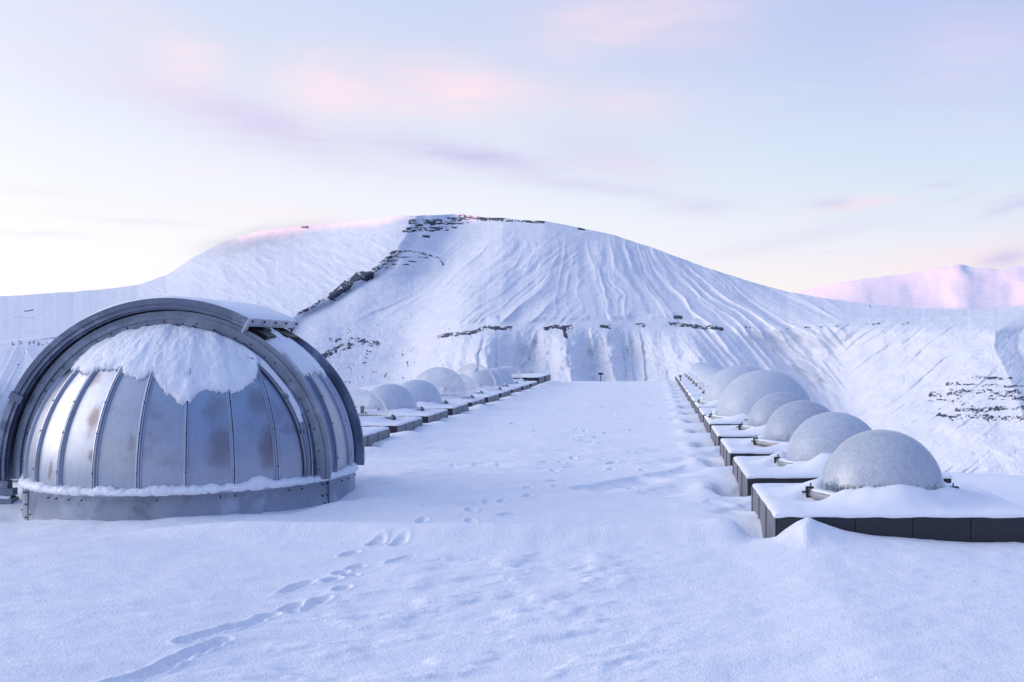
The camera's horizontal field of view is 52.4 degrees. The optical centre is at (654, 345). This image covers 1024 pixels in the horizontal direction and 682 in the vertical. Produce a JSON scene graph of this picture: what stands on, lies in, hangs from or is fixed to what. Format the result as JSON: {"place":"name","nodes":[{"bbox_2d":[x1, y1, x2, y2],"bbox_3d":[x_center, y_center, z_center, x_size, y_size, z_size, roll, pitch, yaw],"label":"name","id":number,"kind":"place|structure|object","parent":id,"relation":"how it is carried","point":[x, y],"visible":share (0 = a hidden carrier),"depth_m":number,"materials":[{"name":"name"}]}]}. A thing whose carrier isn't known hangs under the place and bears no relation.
{"place":"outdoors","nodes":[
{"label":"outdoors","id":0,"kind":"place"},
{"bbox_2d":[0,214,1023,475],"bbox_3d":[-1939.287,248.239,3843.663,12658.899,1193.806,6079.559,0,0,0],"label":"mountain","id":1,"kind":"structure","parent":0,"point":[384,300],"depth_m":1932.88,"materials":[{"name":"white snow"}]},
{"bbox_2d":[0,0,1023,295],"label":"sky","id":2,"kind":"structure","parent":0,"point":[793,146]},
{"bbox_2d":[795,264,1023,309],"bbox_3d":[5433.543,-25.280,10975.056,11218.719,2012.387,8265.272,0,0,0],"label":"mountain","id":3,"kind":"structure","parent":0,"point":[959,287],"depth_m":9471.76,"materials":[{"name":"white snow"}]},
{"bbox_2d":[944,472,1023,507],"bbox_3d":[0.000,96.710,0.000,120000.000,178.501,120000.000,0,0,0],"label":"ground","id":4,"kind":"structure","parent":0,"point":[1010,488],"depth_m":55.98,"materials":[{"name":"white snow"}]},
{"bbox_3d":[-3.495,4.765,19.325,12.910,5.550,48.450,0,0,0],"label":"station building","id":5,"kind":"object","parent":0,"visible":0},
{"bbox_2d":[0,296,364,520],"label":"observatory dome","id":6,"kind":"structure","parent":5,"relation":"on","point":[155,407],"depth_m":9.45,"materials":[{"name":"metal"}]},
{"bbox_2d":[362,426,389,446],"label":"roof skylight","id":7,"kind":"object","parent":5,"relation":"on","point":[372,435],"visible":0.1,"depth_m":15.35,"materials":[{"name":"plastic"}]},
{"bbox_2d":[348,389,422,432],"bbox_3d":[-5.155,1.359,17.435,2.034,1.241,1.754,0,0,0],"label":"roof skylight","id":8,"kind":"object","parent":5,"relation":"on","point":[394,423],"visible":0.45,"depth_m":17.10,"materials":[{"name":"plastic"}]},
{"bbox_2d":[356,384,447,422],"bbox_3d":[-5.155,1.359,19.705,2.034,1.241,1.754,0,0,0],"label":"roof skylight","id":9,"kind":"object","parent":5,"relation":"on","point":[399,400],"visible":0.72,"depth_m":19.31,"materials":[{"name":"plastic"}]},
{"bbox_2d":[401,380,468,415],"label":"roof skylight","id":10,"kind":"object","parent":5,"relation":"on","point":[426,395],"visible":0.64,"depth_m":21.63,"materials":[{"name":"plastic"}]},
{"bbox_2d":[415,367,484,406],"bbox_3d":[-5.155,1.250,24.245,2.034,1.461,1.754,0,0,0],"label":"roof skylight","id":11,"kind":"object","parent":5,"relation":"on","point":[470,400],"visible":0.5,"depth_m":24.06,"materials":[{"name":"plastic"}]},
{"bbox_2d":[438,374,498,402],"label":"roof skylight","id":12,"kind":"object","parent":5,"relation":"on","point":[490,397],"visible":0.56,"depth_m":26.06,"materials":[{"name":"plastic"}]},
{"bbox_2d":[438,364,510,397],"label":"roof skylight","id":13,"kind":"object","parent":5,"relation":"on","point":[503,392],"visible":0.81,"depth_m":28.35,"materials":[{"name":"plastic"}]},
{"bbox_2d":[455,369,520,392],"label":"roof skylight","id":14,"kind":"object","parent":5,"relation":"on","point":[484,378],"visible":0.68,"depth_m":30.69,"materials":[{"name":"plastic"}]},
{"bbox_2d":[461,368,529,389],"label":"roof skylight","id":15,"kind":"object","parent":5,"relation":"on","point":[506,376],"visible":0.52,"depth_m":33.03,"materials":[{"name":"plastic"}]},
{"bbox_2d":[0,379,1023,681],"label":"roof snow","id":16,"kind":"structure","parent":5,"relation":"on","point":[578,531],"depth_m":6.75,"materials":[{"name":"white snow"}]},
{"bbox_2d":[501,366,537,386],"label":"roof skylight","id":17,"kind":"object","parent":5,"relation":"on","point":[533,383],"visible":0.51,"depth_m":35.41,"materials":[{"name":"plastic"}]},
{"bbox_2d":[512,375,544,383],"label":"roof skylight","id":18,"kind":"object","parent":5,"relation":"on","point":[539,379],"visible":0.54,"depth_m":37.10},
{"bbox_2d":[511,373,550,381],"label":"roof skylight","id":19,"kind":"object","parent":5,"relation":"on","point":[547,376],"visible":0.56,"depth_m":39.85},
{"bbox_2d":[675,362,702,379],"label":"roof skylight","id":20,"kind":"object","parent":5,"relation":"on","point":[689,370],"visible":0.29,"depth_m":42.85,"materials":[{"name":"plastic"}]},
{"bbox_2d":[676,363,705,381],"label":"roof skylight","id":21,"kind":"object","parent":5,"relation":"on","point":[691,372],"visible":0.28,"depth_m":40.53,"materials":[{"name":"plastic"}]},
{"bbox_2d":[678,364,707,384],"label":"roof skylight","id":22,"kind":"object","parent":5,"relation":"on","point":[695,371],"visible":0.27,"depth_m":38.23,"materials":[{"name":"plastic"}]},
{"bbox_2d":[687,389,704,400],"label":"roof skylight","id":23,"kind":"object","parent":5,"relation":"on","point":[691,394],"visible":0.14,"depth_m":26.96,"materials":[{"name":"plastic"}]},
{"bbox_2d":[690,396,702,407],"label":"roof skylight","id":24,"kind":"object","parent":5,"relation":"on","point":[693,399],"visible":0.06,"depth_m":24.69,"materials":[{"name":"plastic"}]},
{"bbox_2d":[679,365,713,386],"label":"roof skylight","id":25,"kind":"object","parent":5,"relation":"on","point":[695,377],"visible":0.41,"depth_m":35.95,"materials":[{"name":"plastic"}]},
{"bbox_2d":[681,367,719,389],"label":"roof skylight","id":26,"kind":"object","parent":5,"relation":"on","point":[701,373],"visible":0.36,"depth_m":33.64,"materials":[{"name":"plastic"}]},
{"bbox_2d":[685,370,720,396],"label":"roof skylight","id":27,"kind":"object","parent":5,"relation":"on","point":[700,388],"visible":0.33,"depth_m":29.07,"materials":[{"name":"plastic"}]},
{"bbox_2d":[683,368,722,392],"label":"roof skylight","id":28,"kind":"object","parent":5,"relation":"on","point":[706,375],"visible":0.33,"depth_m":31.37,"materials":[{"name":"plastic"}]},
{"bbox_2d":[698,407,716,422],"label":"roof skylight","id":29,"kind":"object","parent":5,"relation":"on","point":[702,412],"visible":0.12,"depth_m":19.90,"materials":[{"name":"plastic"}]},
{"bbox_2d":[694,365,760,413],"bbox_3d":[1.921,1.204,22.396,2.034,1.551,2.001,0,0,0],"label":"roof skylight","id":30,"kind":"object","parent":5,"relation":"on","point":[720,382],"visible":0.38,"depth_m":21.96,"materials":[{"name":"plastic"}]},
{"bbox_2d":[711,392,801,445],"bbox_3d":[1.921,1.347,15.525,2.034,1.266,1.754,0,0,0],"label":"roof skylight","id":31,"kind":"object","parent":5,"relation":"on","point":[764,409],"visible":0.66,"depth_m":15.22,"materials":[{"name":"plastic"}]},
{"bbox_2d":[704,370,810,432],"bbox_3d":[1.921,1.204,17.816,2.034,1.551,2.001,0,0,0],"label":"roof skylight","id":32,"kind":"object","parent":5,"relation":"on","point":[741,395],"visible":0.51,"depth_m":17.30,"materials":[{"name":"plastic"}]},
{"bbox_2d":[720,400,830,465],"bbox_3d":[1.921,1.347,13.235,2.034,1.266,1.754,0,0,0],"label":"roof skylight","id":33,"kind":"object","parent":5,"relation":"on","point":[785,422],"visible":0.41,"depth_m":12.92,"materials":[{"name":"plastic"}]},
{"bbox_2d":[732,412,952,496],"bbox_3d":[1.921,1.347,10.945,2.034,1.266,1.754,0,0,0],"label":"roof skylight","id":34,"kind":"object","parent":5,"relation":"on","point":[815,441],"visible":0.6,"depth_m":10.59,"materials":[{"name":"plastic"}]},
{"bbox_2d":[751,429,1023,542],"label":"roof skylight","id":35,"kind":"object","parent":5,"relation":"on","point":[883,482],"visible":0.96,"depth_m":8.11,"materials":[{"name":"plastic"}]}
]}

